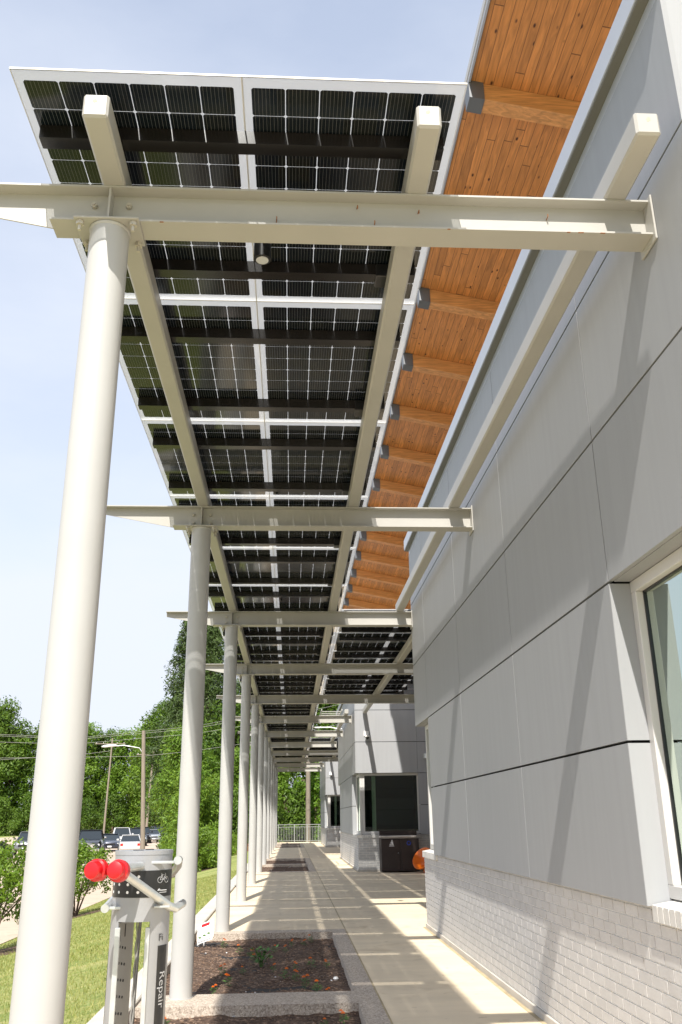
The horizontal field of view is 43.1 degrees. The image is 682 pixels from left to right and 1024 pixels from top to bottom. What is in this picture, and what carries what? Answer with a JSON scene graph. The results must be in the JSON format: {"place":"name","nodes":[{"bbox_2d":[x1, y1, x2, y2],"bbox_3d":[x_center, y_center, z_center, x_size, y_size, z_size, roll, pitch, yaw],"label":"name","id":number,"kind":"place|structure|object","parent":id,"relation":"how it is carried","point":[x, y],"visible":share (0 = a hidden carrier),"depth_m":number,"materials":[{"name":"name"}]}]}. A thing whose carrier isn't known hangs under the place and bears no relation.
{"place":"outdoors","nodes":[
{"label":"outdoors","id":0,"kind":"place"},
{"bbox_2d":[0,833,160,943],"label":"parking lot","id":1,"kind":"structure","parent":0,"point":[8,930],"depth_m":30.00,"materials":[{"name":"concrete"}]},
{"bbox_2d":[78,829,106,852],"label":"parked pickup","id":2,"kind":"object","parent":1,"relation":"on","point":[97,837],"visible":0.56,"depth_m":66.58,"materials":[{"name":"black paint"}]},
{"bbox_2d":[117,834,139,849],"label":"parked car","id":3,"kind":"object","parent":1,"relation":"on","point":[130,842],"visible":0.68,"depth_m":69.62,"materials":[{"name":"white paint"}]},
{"bbox_2d":[0,824,247,1023],"bbox_3d":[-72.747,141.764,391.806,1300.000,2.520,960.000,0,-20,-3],"label":"ground","id":4,"kind":"structure","parent":0,"point":[206,873],"depth_m":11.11,"materials":[{"name":"green plant"}]},
{"bbox_2d":[0,795,21,835],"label":"bush","id":5,"kind":"object","parent":4,"relation":"on","point":[6,814],"visible":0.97,"depth_m":162.12,"materials":[{"name":"green plant"}]},
{"bbox_2d":[0,835,26,924],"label":"shrub","id":6,"kind":"object","parent":4,"relation":"on","point":[12,879],"visible":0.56,"depth_m":16.80,"materials":[{"name":"green plant"}]},
{"bbox_2d":[0,724,35,834],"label":"broadleaf tree","id":7,"kind":"object","parent":4,"relation":"on","point":[19,789],"visible":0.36,"depth_m":175.79,"materials":[{"name":"green plant"}]},
{"bbox_2d":[0,695,37,819],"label":"broadleaf tree","id":8,"kind":"object","parent":4,"relation":"on","point":[7,715],"visible":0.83,"depth_m":176.12,"materials":[{"name":"green plant"}]},
{"bbox_2d":[6,790,31,835],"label":"bush","id":9,"kind":"object","parent":4,"relation":"on","point":[25,809],"visible":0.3,"depth_m":165.67,"materials":[{"name":"green plant"}]},
{"bbox_2d":[31,721,109,828],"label":"broadleaf tree","id":10,"kind":"object","parent":4,"relation":"on","point":[93,782],"visible":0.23,"depth_m":181.32,"materials":[{"name":"green plant"}]},
{"bbox_2d":[79,795,105,833],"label":"bush","id":11,"kind":"object","parent":4,"relation":"on","point":[89,804],"visible":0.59,"depth_m":171.19,"materials":[{"name":"green plant"}]},
{"bbox_2d":[73,838,112,915],"bbox_3d":[-7.005,9.934,23.442,2.259,2.055,2.808,-10,-22,24],"label":"shrub","id":12,"kind":"object","parent":4,"relation":"on","point":[85,854],"visible":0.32,"depth_m":23.12,"materials":[{"name":"green plant"}]},
{"bbox_2d":[83,726,129,828],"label":"broadleaf tree","id":13,"kind":"object","parent":4,"relation":"on","point":[103,756],"visible":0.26,"depth_m":186.32,"materials":[{"name":"green plant"}]},
{"bbox_2d":[95,791,133,832],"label":"bush","id":14,"kind":"object","parent":4,"relation":"on","point":[118,817],"visible":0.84,"depth_m":175.65,"materials":[{"name":"green plant"}]},
{"bbox_2d":[94,725,149,830],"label":"broadleaf tree","id":15,"kind":"object","parent":4,"relation":"on","point":[114,782],"visible":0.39,"depth_m":183.04,"materials":[{"name":"green plant"}]},
{"bbox_2d":[102,730,144,848],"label":"street lamp","id":16,"kind":"object","parent":4,"relation":"on","point":[142,840],"visible":0.94,"depth_m":53.66,"materials":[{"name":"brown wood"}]},
{"bbox_2d":[84,849,185,1023],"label":"bike repair stand","id":17,"kind":"object","parent":4,"relation":"on","point":[141,879],"visible":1,"depth_m":2.63,"materials":[{"name":"silver metal"}]},
{"bbox_2d":[118,722,161,827],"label":"broadleaf tree","id":18,"kind":"object","parent":4,"relation":"on","point":[134,768],"visible":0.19,"depth_m":175.77,"materials":[{"name":"green plant"}]},
{"bbox_2d":[126,697,182,828],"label":"broadleaf tree","id":19,"kind":"object","parent":4,"relation":"on","point":[157,712],"visible":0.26,"depth_m":164.67,"materials":[{"name":"green plant"}]},
{"bbox_2d":[87,863,247,1023],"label":"kerb","id":20,"kind":"structure","parent":4,"relation":"on","point":[205,913],"depth_m":10.24,"materials":[{"name":"concrete"}]},
{"bbox_2d":[136,620,218,820],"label":"pine tree","id":21,"kind":"object","parent":4,"relation":"on","point":[177,684],"visible":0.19,"depth_m":75.17,"materials":[{"name":"green plant"}]},
{"bbox_2d":[145,722,220,845],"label":"broadleaf tree","id":22,"kind":"object","parent":4,"relation":"on","point":[171,748],"visible":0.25,"depth_m":62.14,"materials":[{"name":"green plant"}]},
{"bbox_2d":[160,765,219,846],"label":"young tree","id":23,"kind":"object","parent":4,"relation":"on","point":[207,802],"visible":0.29,"depth_m":56.09,"materials":[{"name":"green plant"}]},
{"bbox_2d":[151,720,233,820],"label":"broadleaf tree","id":24,"kind":"object","parent":4,"relation":"on","point":[207,743],"visible":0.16,"depth_m":66.14,"materials":[{"name":"green plant"}]},
{"bbox_2d":[158,825,231,871],"bbox_3d":[-6.418,14.437,37.014,2.919,2.071,3.065,-18,-26,40],"label":"shrub","id":25,"kind":"object","parent":4,"relation":"on","point":[204,855],"visible":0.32,"depth_m":36.76,"materials":[{"name":"green plant"}]},
{"bbox_2d":[163,625,240,816],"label":"pine tree","id":26,"kind":"object","parent":4,"relation":"on","point":[215,644],"visible":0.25,"depth_m":72.14,"materials":[{"name":"green plant"}]},
{"bbox_2d":[203,692,280,785],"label":"broadleaf tree","id":27,"kind":"object","parent":4,"relation":"on","point":[218,734],"visible":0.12,"depth_m":68.79,"materials":[{"name":"green plant"}]},
{"bbox_2d":[233,742,284,842],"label":"broadleaf tree","id":28,"kind":"object","parent":4,"relation":"on","point":[236,768],"visible":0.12,"depth_m":62.45,"materials":[{"name":"green plant"}]},
{"bbox_2d":[278,767,299,841],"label":"ivy tree","id":29,"kind":"object","parent":4,"relation":"on","point":[284,778],"visible":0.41,"depth_m":66.69,"materials":[{"name":"green plant"}]},
{"bbox_2d":[277,784,315,841],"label":"bush","id":30,"kind":"object","parent":4,"relation":"on","point":[297,807],"visible":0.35,"depth_m":65.63,"materials":[{"name":"green plant"}]},
{"bbox_2d":[304,762,320,841],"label":"ivy tree","id":31,"kind":"object","parent":4,"relation":"on","point":[315,790],"visible":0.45,"depth_m":66.01,"materials":[{"name":"green plant"}]},
{"bbox_2d":[290,704,338,801],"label":"broadleaf tree","id":32,"kind":"object","parent":4,"relation":"on","point":[332,707],"visible":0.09,"depth_m":76.52,"materials":[{"name":"green plant"}]},
{"bbox_2d":[0,0,482,821],"label":"sky","id":33,"kind":"structure","parent":0,"point":[145,573],"materials":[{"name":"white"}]},
{"bbox_2d":[192,942,360,1023],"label":"paving base","id":34,"kind":"object","parent":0,"point":[233,969],"depth_m":9.62,"materials":[{"name":"black soil"}]},
{"bbox_2d":[134,996,390,1023],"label":"planter border","id":35,"kind":"object","parent":34,"relation":"on","point":[370,1009],"visible":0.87,"depth_m":7.33,"materials":[{"name":"grey concrete"}]},
{"bbox_2d":[9,215,145,1023],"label":"canopy column","id":36,"kind":"structure","parent":35,"relation":"on","point":[39,986],"depth_m":3.71,"materials":[{"name":"metal"}]},
{"bbox_2d":[0,182,657,260],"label":"cross beam","id":37,"kind":"structure","parent":36,"relation":"on","point":[331,218],"depth_m":4.61,"materials":[{"name":"white metal"}]},
{"bbox_2d":[82,95,276,762],"bbox_3d":[-2.721,7.666,31.011,0.122,0.138,57.231,0,-20,-3],"label":"roof tube","id":38,"kind":"object","parent":37,"relation":"on","point":[98,116],"visible":0.76,"depth_m":5.85,"materials":[{"name":"beige paint"}]},
{"bbox_2d":[39,125,443,159],"bbox_3d":[-0.502,-1.921,4.495,2.074,0.079,0.080,0,-20,-3],"label":"mounting rail","id":39,"kind":"object","parent":38,"relation":"on","point":[237,142],"visible":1,"depth_m":4.47,"materials":[{"name":"black metal"}]},
{"bbox_2d":[9,67,256,300],"bbox_3d":[-1.077,-1.780,5.019,1.095,0.010,1.914,0,-20,-3],"label":"solar panel","id":40,"kind":"object","parent":39,"relation":"on","point":[145,99],"visible":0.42,"depth_m":4.43,"materials":[{"name":"glass"}]},
{"bbox_2d":[121,326,399,346],"bbox_3d":[-0.606,-1.278,6.295,2.074,0.079,0.080,0,-20,-3],"label":"mounting rail","id":41,"kind":"object","parent":38,"relation":"on","point":[264,336],"visible":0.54,"depth_m":6.27,"materials":[{"name":"grey metal"}]},
{"bbox_2d":[119,299,264,421],"bbox_3d":[-1.181,-1.137,6.819,1.095,0.010,1.914,0,-20,-3],"label":"solar panel","id":42,"kind":"object","parent":41,"relation":"on","point":[211,370],"visible":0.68,"depth_m":6.73,"materials":[{"name":"grey paint"}]},
{"bbox_2d":[153,437,375,450],"bbox_3d":[-0.711,-0.636,8.095,2.074,0.079,0.080,0,-20,-3],"label":"mounting rail","id":43,"kind":"object","parent":38,"relation":"on","point":[262,444],"visible":1,"depth_m":8.06,"materials":[{"name":"metal"}]},
{"bbox_2d":[141,420,269,496],"bbox_3d":[-1.285,-0.495,8.619,1.095,0.010,1.914,0,-20,-3],"label":"solar panel","id":44,"kind":"object","parent":43,"relation":"on","point":[231,465],"visible":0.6,"depth_m":8.52,"materials":[{"name":"grey paint"}]},
{"bbox_2d":[169,481,365,492],"bbox_3d":[-0.771,-0.266,9.134,2.074,0.079,0.080,0,-20,-3],"label":"mounting rail","id":45,"kind":"object","parent":38,"relation":"on","point":[264,486],"visible":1,"depth_m":9.10,"materials":[{"name":"metal"}]},
{"bbox_2d":[265,422,385,497],"bbox_3d":[-0.191,-0.439,8.663,1.095,0.112,1.914,0,-20,-3],"label":"solar panel","id":46,"kind":"object","parent":45,"relation":"on","point":[328,466],"visible":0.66,"depth_m":8.58,"materials":[{"name":"grey paint"}]},
{"bbox_2d":[126,259,414,282],"bbox_3d":[-0.562,-1.550,5.534,2.074,0.079,0.080,0,-20,-3],"label":"mounting rail","id":47,"kind":"object","parent":38,"relation":"on","point":[255,270],"visible":0.54,"depth_m":5.51,"materials":[{"name":"black metal"}]},
{"bbox_2d":[242,75,466,304],"bbox_3d":[0.018,-1.724,5.063,1.095,0.112,1.914,0,-20,-3],"label":"solar panel","id":48,"kind":"object","parent":47,"relation":"on","point":[287,104],"visible":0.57,"depth_m":4.66,"materials":[{"name":"grey paint"}]},
{"bbox_2d":[189,537,353,545],"bbox_3d":[-0.875,0.377,10.934,2.074,0.079,0.080,0,-20,-3],"label":"mounting rail","id":49,"kind":"object","parent":38,"relation":"on","point":[280,541],"visible":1,"depth_m":10.91,"materials":[{"name":"metal"}]},
{"bbox_2d":[270,497,367,548],"bbox_3d":[-0.294,0.203,10.463,1.095,0.112,1.914,0,-20,-3],"label":"solar panel","id":50,"kind":"object","parent":49,"relation":"on","point":[310,502],"visible":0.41,"depth_m":9.87,"materials":[{"name":"grey paint"}]},
{"bbox_2d":[208,591,341,597],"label":"mounting rail","id":51,"kind":"object","parent":38,"relation":"on","point":[256,594],"visible":0.89,"depth_m":13.46,"materials":[{"name":"black metal"}]},
{"bbox_2d":[208,585,276,610],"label":"solar panel","id":52,"kind":"object","parent":51,"relation":"on","point":[248,603],"visible":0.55,"depth_m":14.01,"materials":[{"name":"grey paint"}]},
{"bbox_2d":[214,608,337,610],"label":"mounting rail","id":53,"kind":"object","parent":38,"relation":"on","point":[272,609],"visible":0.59,"depth_m":14.50,"materials":[{"name":"grey metal"}]},
{"bbox_2d":[275,585,346,610],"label":"solar panel","id":54,"kind":"object","parent":53,"relation":"on","point":[323,603],"visible":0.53,"depth_m":14.03,"materials":[{"name":"grey paint"}]},
{"bbox_2d":[209,578,344,584],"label":"mounting rail","id":55,"kind":"object","parent":38,"relation":"on","point":[322,581],"visible":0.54,"depth_m":12.70,"materials":[{"name":"black metal"}]},
{"bbox_2d":[273,548,355,585],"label":"solar panel","id":56,"kind":"object","parent":55,"relation":"on","point":[304,571],"visible":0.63,"depth_m":12.24,"materials":[{"name":"grey paint"}]},
{"bbox_2d":[223,631,332,635],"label":"mounting rail","id":57,"kind":"object","parent":38,"relation":"on","point":[281,633],"visible":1,"depth_m":16.30,"materials":[{"name":"black metal"}]},
{"bbox_2d":[210,556,349,563],"bbox_3d":[-0.919,0.648,11.695,2.074,0.079,0.080,0,-20,-3],"label":"mounting rail","id":58,"kind":"object","parent":38,"relation":"on","point":[289,559],"visible":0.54,"depth_m":11.67,"materials":[{"name":"grey metal"}]},
{"bbox_2d":[189,548,274,584],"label":"solar panel","id":59,"kind":"object","parent":58,"relation":"on","point":[251,570],"visible":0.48,"depth_m":12.19,"materials":[{"name":"grey paint"}]},
{"bbox_2d":[237,650,328,654],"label":"mounting rail","id":60,"kind":"object","parent":38,"relation":"on","point":[259,652],"visible":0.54,"depth_m":18.10,"materials":[{"name":"grey metal"}]},
{"bbox_2d":[279,636,334,655],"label":"solar panel","id":61,"kind":"object","parent":60,"relation":"on","point":[317,647],"visible":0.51,"depth_m":17.68,"materials":[{"name":"grey paint"}]},
{"bbox_2d":[237,640,330,643],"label":"mounting rail","id":62,"kind":"object","parent":38,"relation":"on","point":[284,641],"visible":0.54,"depth_m":17.06,"materials":[{"name":"black metal"}]},
{"bbox_2d":[222,636,279,649],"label":"solar panel","id":63,"kind":"object","parent":62,"relation":"on","point":[263,646],"visible":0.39,"depth_m":17.57,"materials":[{"name":"grey paint"}]},
{"bbox_2d":[254,243,270,264],"bbox_3d":[-0.459,-1.564,5.061,0.100,0.214,0.100,0,-20,-3],"label":"downlight","id":64,"kind":"object","parent":37,"relation":"attached to","point":[262,253],"visible":0.77,"depth_m":5.01,"materials":[{"name":"black metal"}]},
{"bbox_2d":[300,106,441,767],"bbox_3d":[-1.128,7.677,31.099,0.120,0.138,57.231,0,-20,-3],"label":"roof tube","id":65,"kind":"object","parent":37,"relation":"on","point":[426,131],"visible":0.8,"depth_m":5.93,"materials":[{"name":"beige paint"}]},
{"bbox_2d":[138,397,384,412],"bbox_3d":[-0.666,-0.908,7.334,2.074,0.079,0.080,0,-20,-3],"label":"mounting rail","id":66,"kind":"object","parent":65,"relation":"on","point":[242,404],"visible":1,"depth_m":7.30,"materials":[{"name":"black metal"}]},
{"bbox_2d":[257,302,413,423],"bbox_3d":[-0.086,-1.081,6.863,1.095,0.112,1.914,0,-20,-3],"label":"solar panel","id":67,"kind":"object","parent":66,"relation":"on","point":[321,372],"visible":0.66,"depth_m":6.74,"materials":[{"name":"grey paint"}]},
{"bbox_2d":[395,113,660,610],"bbox_3d":[1.227,-0.174,9.128,0.125,0.138,10.381,0,-20,-3],"label":"roof tube","id":68,"kind":"object","parent":37,"relation":"on","point":[639,139],"visible":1,"depth_m":5.90,"materials":[{"name":"beige paint"}]},
{"bbox_2d":[134,1011,360,1023],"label":"soil","id":69,"kind":"structure","parent":35,"relation":"in","point":[298,1019],"depth_m":7.14,"materials":[{"name":"brown soil"}]},
{"bbox_2d":[165,929,376,1000],"bbox_3d":[-0.848,5.194,9.917,2.075,0.166,4.990,0,-20,-3],"label":"planter border","id":70,"kind":"object","parent":34,"relation":"on","point":[358,980],"visible":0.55,"depth_m":9.50,"materials":[{"name":"grey concrete"}]},
{"bbox_2d":[168,525,217,999],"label":"canopy column","id":71,"kind":"structure","parent":70,"relation":"on","point":[182,961],"depth_m":8.24,"materials":[{"name":"metal"}]},
{"bbox_2d":[106,505,473,535],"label":"cross beam","id":72,"kind":"structure","parent":71,"relation":"on","point":[292,518],"depth_m":9.21,"materials":[{"name":"beige metal"}]},
{"bbox_2d":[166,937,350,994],"bbox_3d":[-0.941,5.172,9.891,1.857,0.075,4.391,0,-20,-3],"label":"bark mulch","id":73,"kind":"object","parent":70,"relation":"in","point":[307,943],"visible":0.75,"depth_m":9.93,"materials":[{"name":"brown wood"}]},
{"bbox_2d":[256,864,315,872],"bbox_3d":[-1.911,11.751,28.297,2.075,0.166,4.918,0,-20,-3],"label":"planter border","id":74,"kind":"object","parent":34,"relation":"on","point":[311,868],"visible":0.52,"depth_m":30.33,"materials":[{"name":"grey concrete"}]},
{"bbox_2d":[256,723,266,871],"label":"canopy column","id":75,"kind":"structure","parent":74,"relation":"on","point":[260,800],"depth_m":26.71,"materials":[{"name":"metal"}]},
{"bbox_2d":[235,715,351,723],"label":"cross beam","id":76,"kind":"structure","parent":75,"relation":"on","point":[304,719],"depth_m":27.66,"materials":[{"name":"beige metal"}]},
{"bbox_2d":[266,858,311,864],"bbox_3d":[-2.180,13.414,32.958,2.075,0.166,4.990,0,-20,-3],"label":"planter border","id":77,"kind":"object","parent":34,"relation":"on","point":[307,860],"visible":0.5,"depth_m":35.03,"materials":[{"name":"grey concrete"}]},
{"bbox_2d":[262,737,269,864],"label":"canopy column","id":78,"kind":"structure","parent":77,"relation":"on","point":[264,843],"depth_m":31.33,"materials":[{"name":"metal"}]},
{"bbox_2d":[238,730,342,736],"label":"cross beam","id":79,"kind":"structure","parent":78,"relation":"on","point":[332,733],"depth_m":32.27,"materials":[{"name":"beige metal"}]},
{"bbox_2d":[320,0,681,1023],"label":"community building","id":80,"kind":"structure","parent":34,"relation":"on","point":[532,798],"depth_m":6.80,"materials":[{"name":"grey"}]},
{"bbox_2d":[250,750,337,755],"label":"cross beam","id":81,"kind":"structure","parent":80,"relation":"attached to","point":[305,752],"depth_m":41.50,"materials":[{"name":"beige metal"}]},
{"bbox_2d":[205,663,412,674],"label":"cross beam","id":82,"kind":"structure","parent":80,"relation":"attached to","point":[343,669],"depth_m":18.46,"materials":[{"name":"beige metal"}]},
{"bbox_2d":[216,694,413,703],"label":"cross beam","id":83,"kind":"structure","parent":80,"relation":"attached to","point":[341,699],"depth_m":23.09,"materials":[{"name":"beige metal"}]},
{"bbox_2d":[362,634,411,713],"bbox_3d":[1.125,3.953,20.718,0.130,0.138,14.000,0,-20,-3],"label":"roof tube","id":84,"kind":"object","parent":83,"relation":"on","point":[406,649],"visible":0.52,"depth_m":19.57,"materials":[{"name":"beige paint"}]},
{"bbox_2d":[336,647,411,651],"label":"mounting rail","id":85,"kind":"object","parent":80,"relation":"attached to","point":[368,649],"visible":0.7,"depth_m":17.92,"materials":[{"name":"black metal"}]},
{"bbox_2d":[335,654,412,658],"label":"mounting rail","id":86,"kind":"object","parent":80,"relation":"attached to","point":[342,656],"visible":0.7,"depth_m":18.68,"materials":[{"name":"black metal"}]},
{"bbox_2d":[329,651,381,662],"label":"solar panel","id":87,"kind":"object","parent":86,"relation":"on","point":[354,660],"visible":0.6,"depth_m":19.32,"materials":[{"name":"grey paint"}]},
{"bbox_2d":[339,636,409,640],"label":"mounting rail","id":88,"kind":"object","parent":80,"relation":"attached to","point":[374,638],"visible":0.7,"depth_m":16.87,"materials":[{"name":"black metal"}]},
{"bbox_2d":[332,633,392,650],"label":"solar panel","id":89,"kind":"object","parent":88,"relation":"on","point":[337,643],"visible":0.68,"depth_m":17.47,"materials":[{"name":"grey paint"}]},
{"bbox_2d":[341,628,411,632],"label":"mounting rail","id":90,"kind":"object","parent":80,"relation":"attached to","point":[375,630],"visible":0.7,"depth_m":16.11,"materials":[{"name":"black metal"}]},
{"bbox_2d":[356,773,420,833],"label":"window","id":91,"kind":"structure","parent":80,"relation":"in","point":[389,811],"depth_m":27.69,"materials":[{"name":"black glass"}]},
{"bbox_2d":[425,724,433,849],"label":"window","id":92,"kind":"structure","parent":80,"relation":"in","point":[426,727],"depth_m":12.93,"materials":[{"name":"grey paint"}]},
{"bbox_2d":[630,547,681,900],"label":"window","id":93,"kind":"structure","parent":80,"relation":"in","point":[656,595],"depth_m":4.83,"materials":[{"name":"clear glass"}]},
{"bbox_2d":[208,842,541,1023],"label":"walkway","id":94,"kind":"structure","parent":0,"point":[418,973],"depth_m":12.72,"materials":[{"name":"concrete"}]},
{"bbox_2d":[215,625,241,931],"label":"canopy column","id":95,"kind":"structure","parent":94,"relation":"on","point":[222,919],"depth_m":12.87,"materials":[{"name":"metal"}]},
{"bbox_2d":[166,610,412,629],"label":"cross beam","id":96,"kind":"structure","parent":95,"relation":"on","point":[319,618],"depth_m":13.82,"materials":[{"name":"beige metal"}]},
{"bbox_2d":[236,674,253,901],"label":"canopy column","id":97,"kind":"structure","parent":94,"relation":"on","point":[241,875],"depth_m":17.49,"materials":[{"name":"metal"}]},
{"bbox_2d":[247,703,261,883],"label":"canopy column","id":98,"kind":"structure","parent":94,"relation":"on","point":[253,796],"depth_m":22.11,"materials":[{"name":"metal"}]},
{"bbox_2d":[266,747,272,858],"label":"canopy column","id":99,"kind":"structure","parent":94,"relation":"on","point":[268,804],"depth_m":35.95,"materials":[{"name":"metal"}]},
{"bbox_2d":[250,741,336,747],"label":"cross beam","id":100,"kind":"structure","parent":99,"relation":"on","point":[297,744],"depth_m":36.89,"materials":[{"name":"beige metal"}]},
{"bbox_2d":[378,831,419,871],"bbox_3d":[1.716,10.090,25.719,1.150,1.100,0.680,0,-20,-3],"label":"waste station","id":101,"kind":"object","parent":94,"relation":"on","point":[398,850],"visible":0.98,"depth_m":25.46,"materials":[{"name":"grey"}]},
{"bbox_2d":[382,839,418,869],"bbox_3d":[1.748,10.087,25.414,1.080,0.840,0.017,0,-20,-3],"label":"door","id":102,"kind":"structure","parent":101,"relation":"in","point":[390,853],"depth_m":25.41,"materials":[{"name":"black metal"}]},
{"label":"mounting rail","id":103,"kind":"object","parent":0,"visible":0},
{"bbox_2d":[170,496,272,547],"bbox_3d":[-1.389,0.147,10.419,1.095,0.010,1.914,0,-20,-3],"label":"solar panel","id":104,"kind":"object","parent":103,"relation":"on","point":[217,501],"visible":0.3,"depth_m":9.77,"materials":[{"name":"grey paint"}]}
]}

